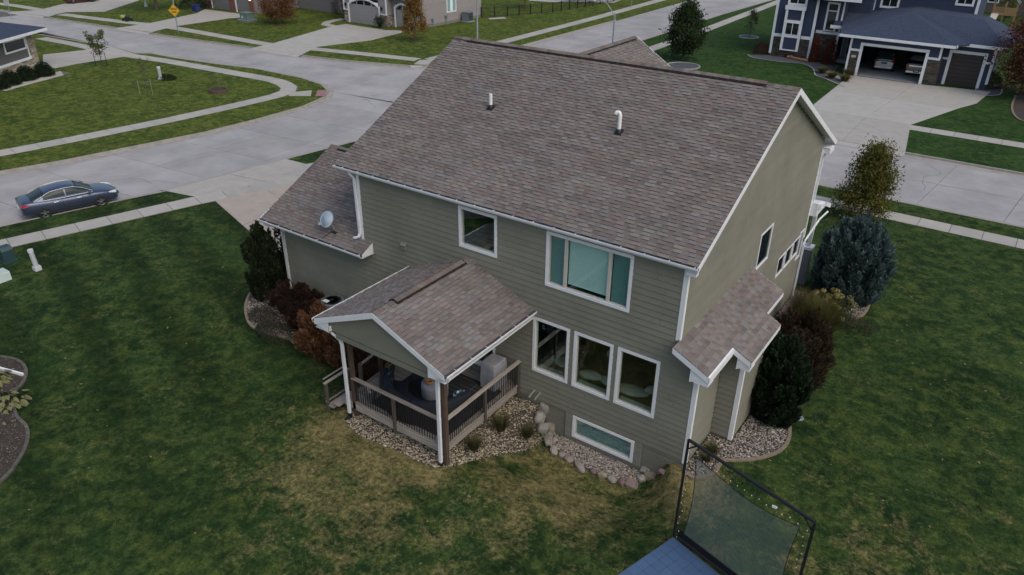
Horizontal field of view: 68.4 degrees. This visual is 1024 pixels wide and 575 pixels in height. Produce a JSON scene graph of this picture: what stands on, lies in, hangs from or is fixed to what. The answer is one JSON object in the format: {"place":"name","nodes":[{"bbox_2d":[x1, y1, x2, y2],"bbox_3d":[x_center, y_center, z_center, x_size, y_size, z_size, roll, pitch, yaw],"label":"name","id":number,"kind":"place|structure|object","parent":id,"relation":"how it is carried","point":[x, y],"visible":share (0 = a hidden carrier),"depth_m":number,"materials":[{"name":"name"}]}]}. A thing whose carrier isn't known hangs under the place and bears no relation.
{"place":"outdoors","nodes":[
{"label":"outdoors","id":0,"kind":"place"},
{"bbox_2d":[1,71,68,90],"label":"path","id":1,"kind":"structure","parent":0,"point":[59,73],"depth_m":67.10,"materials":[{"name":"concrete"}]},
{"bbox_2d":[37,37,94,48],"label":"sidewalk","id":2,"kind":"structure","parent":0,"point":[74,44],"depth_m":82.21,"materials":[{"name":"concrete"}]},
{"bbox_2d":[13,0,138,16],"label":"driveway","id":3,"kind":"structure","parent":0,"point":[95,6],"depth_m":104.06,"materials":[{"name":"concrete"}]},
{"bbox_2d":[43,45,134,67],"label":"stone house driveway","id":4,"kind":"structure","parent":0,"point":[57,60],"depth_m":75.89,"materials":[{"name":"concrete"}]},
{"bbox_2d":[0,54,298,155],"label":"sidewalk","id":5,"kind":"structure","parent":0,"point":[286,87],"depth_m":59.27,"materials":[{"name":"concrete"}]},
{"bbox_2d":[0,166,307,246],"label":"sidewalk","id":6,"kind":"structure","parent":0,"point":[297,172],"depth_m":41.03,"materials":[{"name":"concrete"}]},
{"bbox_2d":[0,12,326,71],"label":"cross street","id":7,"kind":"structure","parent":0,"point":[171,47],"depth_m":81.43,"materials":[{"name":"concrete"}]},
{"bbox_2d":[0,33,327,170],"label":"corner lawn","id":8,"kind":"structure","parent":0,"point":[84,98],"depth_m":60.76,"materials":[{"name":"green plant"}]},
{"bbox_2d":[0,69,22,86],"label":"round bush","id":9,"kind":"object","parent":8,"relation":"on","point":[14,78],"visible":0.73,"depth_m":65.08,"materials":[{"name":"green plant"}]},
{"bbox_2d":[0,22,46,77],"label":"house","id":10,"kind":"structure","parent":8,"relation":"on","point":[17,47],"depth_m":68.34,"materials":[{"name":"grey paint"}]},
{"bbox_2d":[2,37,26,54],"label":"window","id":11,"kind":"structure","parent":10,"relation":"in","point":[18,44],"depth_m":68.08,"materials":[{"name":"white glass"}]},
{"bbox_2d":[16,65,38,81],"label":"round bush","id":12,"kind":"object","parent":8,"relation":"on","point":[21,72],"visible":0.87,"depth_m":66.63,"materials":[{"name":"green plant"}]},
{"bbox_2d":[33,61,55,77],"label":"round bush","id":13,"kind":"object","parent":8,"relation":"on","point":[41,68],"visible":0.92,"depth_m":68.02,"materials":[{"name":"green plant"}]},
{"bbox_2d":[83,29,109,65],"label":"staked sapling","id":14,"kind":"object","parent":8,"relation":"on","point":[89,38],"visible":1,"depth_m":71.05,"materials":[{"name":"green plant"}]},
{"bbox_2d":[119,9,239,31],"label":"brick house driveway","id":15,"kind":"structure","parent":0,"point":[205,15],"depth_m":95.70,"materials":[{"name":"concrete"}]},
{"bbox_2d":[164,159,303,196],"bbox_3d":[-16.426,-6.667,45.908,3.640,0.050,8.140,19,33,30],"label":"driveway apron","id":16,"kind":"object","parent":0,"point":[268,171],"visible":0.93,"depth_m":45.64,"materials":[{"name":"concrete"}]},
{"bbox_2d":[59,13,420,60],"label":"sidewalk","id":17,"kind":"structure","parent":0,"point":[251,41],"depth_m":84.97,"materials":[{"name":"concrete"}]},
{"bbox_2d":[215,175,296,251],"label":"driveway","id":18,"kind":"structure","parent":0,"point":[245,210],"depth_m":42.09,"materials":[{"name":"concrete"}]},
{"bbox_2d":[256,24,402,54],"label":"grey house driveway","id":19,"kind":"structure","parent":0,"point":[327,36],"depth_m":86.24,"materials":[{"name":"concrete"}]},
{"bbox_2d":[0,0,685,65],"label":"lawn","id":20,"kind":"structure","parent":0,"point":[435,40],"depth_m":94.64,"materials":[{"name":"green plant"}]},
{"bbox_2d":[206,0,335,14],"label":"house","id":21,"kind":"structure","parent":20,"relation":"on","point":[251,5],"depth_m":102.97,"materials":[{"name":"beige brick"}]},
{"bbox_2d":[481,0,615,16],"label":"yard fence","id":22,"kind":"object","parent":20,"relation":"on","point":[556,8],"visible":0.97,"depth_m":104.00,"materials":[{"name":"black metal"}]},
{"bbox_2d":[0,0,768,224],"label":"street","id":23,"kind":"structure","parent":0,"point":[346,112],"depth_m":53.94,"materials":[{"name":"concrete"}]},
{"bbox_2d":[15,180,118,217],"bbox_3d":[-24.407,-5.057,41.430,4.920,1.463,2.239,-21,35,-35],"label":"sedan","id":24,"kind":"object","parent":23,"relation":"on","point":[48,200],"visible":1,"depth_m":40.68,"materials":[{"name":"blue paint"}]},
{"bbox_2d":[0,34,333,175],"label":"kerb","id":25,"kind":"structure","parent":23,"relation":"on","point":[329,94],"depth_m":53.40,"materials":[{"name":"concrete"}]},
{"bbox_2d":[162,158,283,189],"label":"dropped kerb","id":26,"kind":"structure","parent":23,"relation":"on","point":[222,174],"depth_m":46.50,"materials":[{"name":"concrete"}]},
{"bbox_2d":[0,9,618,67],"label":"kerb","id":27,"kind":"structure","parent":23,"relation":"on","point":[333,59],"depth_m":85.30,"materials":[{"name":"concrete"}]},
{"bbox_2d":[0,139,1023,227],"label":"kerb","id":28,"kind":"structure","parent":23,"relation":"on","point":[357,139],"depth_m":42.66,"materials":[{"name":"concrete"}]},
{"bbox_2d":[335,0,480,29],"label":"house","id":29,"kind":"structure","parent":0,"point":[366,11],"depth_m":94.12,"materials":[{"name":"beige stone"}]},
{"bbox_2d":[350,0,378,25],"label":"garage door","id":30,"kind":"structure","parent":29,"relation":"in","point":[363,12],"depth_m":94.41,"materials":[{"name":"white metal"}]},
{"bbox_2d":[0,227,1023,574],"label":"lawn","id":31,"kind":"structure","parent":0,"point":[962,313],"depth_m":23.49,"materials":[{"name":"green plant"}]},
{"bbox_2d":[0,358,25,478],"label":"planting bed","id":32,"kind":"object","parent":31,"relation":"on","point":[4,453],"visible":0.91,"depth_m":24.78,"materials":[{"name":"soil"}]},
{"bbox_2d":[0,389,31,413],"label":"hosta","id":33,"kind":"object","parent":32,"relation":"on","point":[15,401],"visible":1,"depth_m":25.90,"materials":[{"name":"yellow plant"}]},
{"bbox_2d":[0,355,29,483],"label":"bed edging","id":34,"kind":"object","parent":31,"relation":"on","point":[27,438],"visible":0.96,"depth_m":25.07,"materials":[{"name":"grey concrete"}]},
{"bbox_2d":[244,292,331,361],"bbox_3d":[-9.369,1.718,30.262,1.472,0.247,7.812,-21,35,-35],"label":"bed edging","id":35,"kind":"object","parent":31,"relation":"on","point":[250,324],"visible":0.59,"depth_m":30.72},
{"bbox_2d":[247,290,387,372],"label":"gravel","id":36,"kind":"structure","parent":31,"relation":"on","point":[249,311],"depth_m":31.19,"materials":[{"name":"stone"}]},
{"bbox_2d":[240,220,284,301],"bbox_3d":[-10.447,-1.127,31.558,1.771,3.616,1.814,-2,29,-6],"label":"columnar juniper","id":37,"kind":"object","parent":36,"relation":"on","point":[261,258],"visible":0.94,"depth_m":31.16,"materials":[{"name":"green plant"}]},
{"bbox_2d":[247,306,277,322],"bbox_3d":[-10.249,1.095,30.912,1.517,0.494,0.954,19,33,30],"label":"juniper","id":38,"kind":"object","parent":36,"relation":"on","point":[265,311],"visible":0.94,"depth_m":30.83,"materials":[{"name":"green plant"}]},
{"bbox_2d":[254,321,295,345],"bbox_3d":[-9.370,1.686,29.849,2.245,0.597,1.246,19,33,30],"label":"juniper","id":39,"kind":"object","parent":36,"relation":"on","point":[269,325],"visible":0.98,"depth_m":29.68,"materials":[{"name":"green plant"}]},
{"bbox_2d":[267,227,287,285],"bbox_3d":[-9.596,-1.738,32.346,1.733,3.755,1.674,19,33,30],"label":"columnar juniper","id":40,"kind":"object","parent":36,"relation":"on","point":[279,249],"visible":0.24,"depth_m":31.92,"materials":[{"name":"green plant"}]},
{"bbox_2d":[265,278,324,315],"bbox_3d":[-8.770,0.381,30.944,2.024,1.667,2.738,-22,36,-36],"label":"barberry","id":41,"kind":"object","parent":36,"relation":"on","point":[281,294],"visible":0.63,"depth_m":30.65,"materials":[{"name":"red plant"}]},
{"bbox_2d":[279,296,315,331],"bbox_3d":[-8.296,1.052,30.165,2.341,1.439,1.748,11,30,19],"label":"barberry","id":42,"kind":"object","parent":36,"relation":"on","point":[291,319],"visible":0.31,"depth_m":30.01,"materials":[{"name":"red plant"}]},
{"bbox_2d":[291,298,346,364],"bbox_3d":[-6.845,1.582,28.574,3.414,2.216,2.726,19,33,30],"label":"cinnamon shrub","id":43,"kind":"object","parent":36,"relation":"on","point":[306,342],"visible":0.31,"depth_m":28.18,"materials":[{"name":"brown plant"}]},
{"bbox_2d":[321,295,343,307],"bbox_3d":[-7.172,0.944,30.253,1.000,1.100,1.000,19,33,30],"label":"air conditioner","id":44,"kind":"object","parent":36,"relation":"on","point":[330,301],"visible":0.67,"depth_m":29.97,"materials":[{"name":"black metal"}]},
{"bbox_2d":[322,331,385,380],"bbox_3d":[-5.662,2.241,27.730,2.494,2.061,2.417,2,28,2],"label":"cinnamon shrub","id":45,"kind":"object","parent":36,"relation":"on","point":[334,357],"visible":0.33,"depth_m":27.14,"materials":[{"name":"brown plant"}]},
{"bbox_2d":[346,395,547,466],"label":"gravel","id":46,"kind":"structure","parent":31,"relation":"on","point":[463,458],"depth_m":24.96,"materials":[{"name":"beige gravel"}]},
{"bbox_2d":[461,430,488,451],"bbox_3d":[-1.252,5.011,24.374,1.177,0.653,1.198,19,33,30],"label":"grass clump","id":47,"kind":"object","parent":46,"relation":"on","point":[474,445],"visible":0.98,"depth_m":24.42,"materials":[{"name":"green plant"}]},
{"bbox_2d":[487,409,515,432],"bbox_3d":[-0.408,4.534,25.398,1.210,0.688,1.181,2,28,3],"label":"grass clump","id":48,"kind":"object","parent":46,"relation":"on","point":[501,424],"visible":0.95,"depth_m":25.45,"materials":[{"name":"green plant"}]},
{"bbox_2d":[513,419,539,438],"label":"grass clump","id":49,"kind":"object","parent":46,"relation":"on","point":[527,431],"visible":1,"depth_m":25.80,"materials":[{"name":"green plant"}]},
{"bbox_2d":[2,231,1021,574],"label":"fallen leaves","id":50,"kind":"object","parent":31,"relation":"on","point":[732,471],"depth_m":23.92,"materials":[{"name":"brown plant"}]},
{"bbox_2d":[257,36,836,473],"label":"house","id":51,"kind":"structure","parent":31,"relation":"on","point":[609,248],"depth_m":24.58,"materials":[{"name":"paint"}]},
{"bbox_2d":[317,211,336,238],"bbox_3d":[-7.089,-2.356,28.722,0.563,1.032,0.992,19,33,30],"label":"satellite dish","id":52,"kind":"object","parent":51,"relation":"on","point":[326,219],"visible":1,"depth_m":28.67,"materials":[{"name":"metal"}]},
{"bbox_2d":[323,343,520,465],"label":"deck","id":53,"kind":"structure","parent":51,"relation":"attached to","point":[361,403],"depth_m":24.71,"materials":[{"name":"brown wood"}]},
{"bbox_2d":[371,373,500,435],"bbox_3d":[-2.552,3.731,25.673,3.220,0.013,3.150,19,33,30],"label":"outdoor rug","id":54,"kind":"object","parent":53,"relation":"on","point":[460,381],"visible":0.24,"depth_m":26.14,"materials":[{"name":"black fabric"}]},
{"bbox_2d":[379,367,477,426],"bbox_3d":[-3.061,3.718,24.822,3.540,0.800,1.662,12,30,20],"label":"curved sofa","id":55,"kind":"object","parent":54,"relation":"on","point":[400,389],"visible":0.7,"depth_m":24.40,"materials":[{"name":"wicker"}]},
{"bbox_2d":[421,378,447,399],"bbox_3d":[-2.612,3.440,25.532,0.920,0.645,0.920,19,33,30],"label":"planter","id":56,"kind":"object","parent":54,"relation":"on","point":[428,392],"visible":0.52,"depth_m":25.17,"materials":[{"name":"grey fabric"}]},
{"bbox_2d":[480,353,506,390],"bbox_3d":[-0.630,2.928,26.124,0.650,1.050,0.781,19,33,30],"label":"covered grill","id":57,"kind":"object","parent":53,"relation":"on","point":[493,365],"visible":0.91,"depth_m":25.84,"materials":[{"name":"grey fabric"}]},
{"bbox_2d":[458,205,496,257],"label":"window","id":58,"kind":"structure","parent":51,"relation":"in","point":[486,244],"depth_m":25.14,"materials":[{"name":"white paint"}]},
{"bbox_2d":[532,316,569,383],"bbox_3d":[1.368,2.005,25.071,1.410,2.120,0.374,19,33,30],"label":"window","id":59,"kind":"structure","parent":51,"relation":"in","point":[541,368],"depth_m":25.19,"materials":[{"name":"white paint"}]},
{"bbox_2d":[545,231,634,312],"bbox_3d":[2.320,-0.523,22.839,2.985,1.890,0.174,19,33,30],"label":"window","id":60,"kind":"structure","parent":51,"relation":"in","point":[558,283],"depth_m":22.86,"materials":[{"name":"glass"}]},
{"bbox_2d":[551,331,653,400],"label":"window","id":61,"kind":"structure","parent":51,"relation":"in","point":[628,389],"depth_m":24.51,"materials":[{"name":"white paint"}]},
{"bbox_2d":[572,415,634,462],"bbox_3d":[3.065,5.002,25.213,2.310,0.890,0.234,19,33,30],"label":"window","id":62,"kind":"structure","parent":51,"relation":"in","point":[613,443],"depth_m":25.28,"materials":[{"name":"glass"}]},
{"bbox_2d":[613,346,660,418],"bbox_3d":[3.943,2.889,23.493,1.424,2.120,0.374,19,33,30],"label":"window","id":63,"kind":"structure","parent":51,"relation":"in","point":[648,411],"depth_m":23.61,"materials":[{"name":"white paint"}]},
{"bbox_2d":[755,223,773,269],"bbox_3d":[9.012,-1.459,26.956,0.064,1.420,1.330,19,33,30],"label":"window","id":64,"kind":"structure","parent":51,"relation":"in","point":[765,241],"depth_m":27.02,"materials":[{"name":"glass"}]},
{"bbox_2d":[618,537,719,574],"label":"court floor","id":65,"kind":"structure","parent":31,"relation":"on","point":[672,556],"depth_m":20.22,"materials":[{"name":"blue plastic"}]},
{"bbox_2d":[672,438,816,574],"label":"rebound net","id":66,"kind":"object","parent":31,"relation":"on","point":[706,555],"visible":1,"depth_m":19.11,"materials":[{"name":"black fabric"}]},
{"bbox_2d":[686,290,865,475],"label":"gravel","id":67,"kind":"structure","parent":31,"relation":"on","point":[763,434],"depth_m":24.70,"materials":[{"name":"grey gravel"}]},
{"bbox_2d":[750,331,814,429],"bbox_3d":[8.976,3.039,25.229,2.225,3.374,2.398,19,33,30],"label":"arborvitae","id":68,"kind":"object","parent":67,"relation":"on","point":[784,389],"visible":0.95,"depth_m":24.74,"materials":[{"name":"green plant"}]},
{"bbox_2d":[769,324,837,392],"bbox_3d":[10.345,2.482,27.393,2.636,2.412,2.687,1,28,0],"label":"dark shrub","id":69,"kind":"object","parent":67,"relation":"on","point":[814,347],"visible":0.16,"depth_m":26.97,"materials":[{"name":"brown plant"}]},
{"bbox_2d":[775,306,834,361],"bbox_3d":[11.120,1.717,28.835,2.416,2.349,2.519,19,33,30],"label":"dark shrub","id":70,"kind":"object","parent":67,"relation":"on","point":[811,321],"visible":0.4,"depth_m":28.52,"materials":[{"name":"brown plant"}]},
{"bbox_2d":[781,284,828,323],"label":"fountain grass","id":71,"kind":"object","parent":67,"relation":"on","point":[796,302],"depth_m":30.87,"materials":[{"name":"green plant"}]},
{"bbox_2d":[809,288,858,325],"bbox_3d":[13.479,0.675,31.857,2.115,1.220,2.041,19,33,30],"label":"hydrangea","id":72,"kind":"object","parent":67,"relation":"on","point":[834,291],"visible":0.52,"depth_m":31.67,"materials":[{"name":"green plant"}]},
{"bbox_2d":[809,211,897,307],"bbox_3d":[14.880,-1.349,32.523,3.451,4.359,3.539,19,33,30],"label":"juniper","id":73,"kind":"object","parent":67,"relation":"on","point":[854,258],"visible":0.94,"depth_m":31.84,"materials":[{"name":"green plant"}]},
{"bbox_2d":[685,304,870,479],"bbox_3d":[11.343,3.027,28.575,2.080,0.120,16.864,22,35,33],"label":"bed edging","id":74,"kind":"object","parent":31,"relation":"on","point":[761,457],"visible":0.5,"depth_m":23.96,"materials":[{"name":"grey concrete"}]},
{"bbox_2d":[834,315,876,335],"bbox_3d":[14.124,1.466,31.169,1.847,0.419,1.488,19,33,30],"label":"twiggy shrub","id":75,"kind":"object","parent":31,"relation":"on","point":[859,322],"visible":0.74,"depth_m":30.98,"materials":[{"name":"green plant"}]},
{"bbox_2d":[0,141,1023,341],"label":"lawn corner","id":76,"kind":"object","parent":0,"point":[79,270],"visible":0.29,"depth_m":37.48,"materials":[{"name":"green plant"}]},
{"bbox_2d":[0,244,18,264],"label":"utility box","id":77,"kind":"object","parent":76,"relation":"on","point":[7,255],"visible":1,"depth_m":35.34,"materials":[{"name":"green metal"}]},
{"bbox_2d":[829,136,905,222],"bbox_3d":[19.173,-5.875,40.540,3.653,4.589,3.544,19,33,30],"label":"maple tree","id":78,"kind":"object","parent":76,"relation":"on","point":[873,178],"visible":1,"depth_m":39.98,"materials":[{"name":"green plant"}]},
{"bbox_2d":[425,0,663,58],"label":"sidewalk","id":79,"kind":"structure","parent":0,"point":[523,36],"depth_m":96.99,"materials":[{"name":"concrete"}]},
{"bbox_2d":[548,432,657,480],"bbox_3d":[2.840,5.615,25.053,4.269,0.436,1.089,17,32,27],"label":"river gravel","id":80,"kind":"structure","parent":0,"point":[561,440],"depth_m":25.16,"materials":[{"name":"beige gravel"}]},
{"bbox_2d":[303,163,1023,248],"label":"sidewalk","id":81,"kind":"structure","parent":0,"point":[965,231],"depth_m":40.31,"materials":[{"name":"concrete"}]},
{"bbox_2d":[649,0,776,50],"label":"sidewalk","id":82,"kind":"structure","parent":0,"point":[712,26],"depth_m":100.56,"materials":[{"name":"concrete"}]},
{"bbox_2d":[791,291,859,332],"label":"fountain grass","id":83,"kind":"object","parent":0,"point":[830,313],"depth_m":29.99,"materials":[{"name":"green plant"}]},
{"bbox_2d":[643,0,1023,172],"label":"navy house lawn","id":84,"kind":"structure","parent":0,"point":[727,49],"depth_m":68.92,"materials":[{"name":"green plant"}]},
{"bbox_2d":[667,62,699,69],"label":"ring","id":85,"kind":"object","parent":84,"relation":"on","point":[688,65],"visible":0.77,"depth_m":75.34,"materials":[{"name":"concrete"}]},
{"bbox_2d":[659,0,710,59],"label":"pear tree","id":86,"kind":"object","parent":84,"relation":"on","point":[686,18],"visible":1,"depth_m":75.81,"materials":[{"name":"green plant"}]},
{"bbox_2d":[748,55,842,83],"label":"slate bed","id":87,"kind":"object","parent":84,"relation":"on","point":[815,65],"visible":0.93,"depth_m":76.97,"materials":[{"name":"grey stone"}]},
{"bbox_2d":[808,35,820,61],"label":"upright shrub","id":88,"kind":"object","parent":87,"relation":"on","point":[815,49],"visible":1,"depth_m":77.18,"materials":[{"name":"red plant"}]},
{"bbox_2d":[821,37,837,64],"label":"upright shrub","id":89,"kind":"object","parent":87,"relation":"on","point":[830,50],"visible":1,"depth_m":76.19,"materials":[{"name":"red plant"}]},
{"bbox_2d":[769,0,1023,88],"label":"house","id":90,"kind":"structure","parent":84,"relation":"on","point":[958,37],"depth_m":71.37,"materials":[{"name":"blue"}]},
{"bbox_2d":[823,2,840,31],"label":"window","id":91,"kind":"structure","parent":90,"relation":"in","point":[833,8],"depth_m":76.32,"materials":[{"name":"white glass"}]},
{"bbox_2d":[872,50,896,71],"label":"suv","id":92,"kind":"object","parent":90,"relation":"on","point":[885,59],"visible":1,"depth_m":73.39,"materials":[{"name":"silver metal"}]},
{"bbox_2d":[905,52,925,74],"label":"pickup truck","id":93,"kind":"object","parent":90,"relation":"on","point":[915,63],"visible":0.69,"depth_m":71.64,"materials":[{"name":"grey paint"}]},
{"bbox_2d":[945,53,983,87],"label":"garage door","id":94,"kind":"structure","parent":90,"relation":"in","point":[964,58],"depth_m":68.45,"materials":[{"name":"grey metal"}]},
{"bbox_2d":[977,84,1001,95],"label":"slate bed","id":95,"kind":"object","parent":84,"relation":"on","point":[994,92],"visible":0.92,"depth_m":67.67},
{"bbox_2d":[985,70,1002,89],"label":"corner shrub","id":96,"kind":"object","parent":95,"relation":"on","point":[994,74],"visible":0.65,"depth_m":68.09,"materials":[{"name":"green plant"}]},
{"bbox_2d":[990,0,1021,27],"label":"playset","id":97,"kind":"object","parent":84,"relation":"on","point":[1007,11],"visible":0.86,"depth_m":98.01,"materials":[{"name":"brown wood"}]},
{"bbox_2d":[1013,95,1023,120],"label":"planting bed","id":98,"kind":"object","parent":84,"relation":"on","point":[1018,106],"visible":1,"depth_m":62.84,"materials":[{"name":"soil"}]},
{"bbox_2d":[983,4,1023,95],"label":"red maple","id":99,"kind":"object","parent":98,"relation":"on","point":[1018,63],"visible":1,"depth_m":64.63,"materials":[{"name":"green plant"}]},
{"bbox_2d":[813,75,989,151],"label":"navy house driveway","id":100,"kind":"structure","parent":0,"point":[856,109],"depth_m":62.37,"materials":[{"name":"concrete"}]},
{"bbox_2d":[816,144,1023,225],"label":"street","id":101,"kind":"structure","parent":0,"point":[973,201],"depth_m":46.53,"materials":[{"name":"concrete"}]},
{"bbox_2d":[642,0,1023,177],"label":"kerb","id":102,"kind":"structure","parent":101,"relation":"on","point":[967,165],"depth_m":50.11,"materials":[{"name":"concrete"}]},
{"bbox_2d":[910,125,1023,147],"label":"sidewalk","id":103,"kind":"structure","parent":0,"point":[969,136],"depth_m":55.14,"materials":[{"name":"concrete"}]},
{"bbox_2d":[984,0,1023,14],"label":"house","id":104,"kind":"structure","parent":0,"point":[990,5],"depth_m":108.96,"materials":[{"name":"brown"}]},
{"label":"mulch ring","id":105,"kind":"object","parent":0,"visible":0},
{"bbox_2d":[398,0,431,39],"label":"orange maple","id":106,"kind":"object","parent":105,"relation":"on","point":[412,8],"visible":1,"depth_m":84.06,"materials":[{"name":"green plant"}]},
{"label":"mulch ring","id":107,"kind":"object","parent":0,"visible":0},
{"bbox_2d":[255,0,299,23],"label":"brown maple","id":108,"kind":"object","parent":107,"relation":"on","point":[279,7],"visible":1,"depth_m":92.89,"materials":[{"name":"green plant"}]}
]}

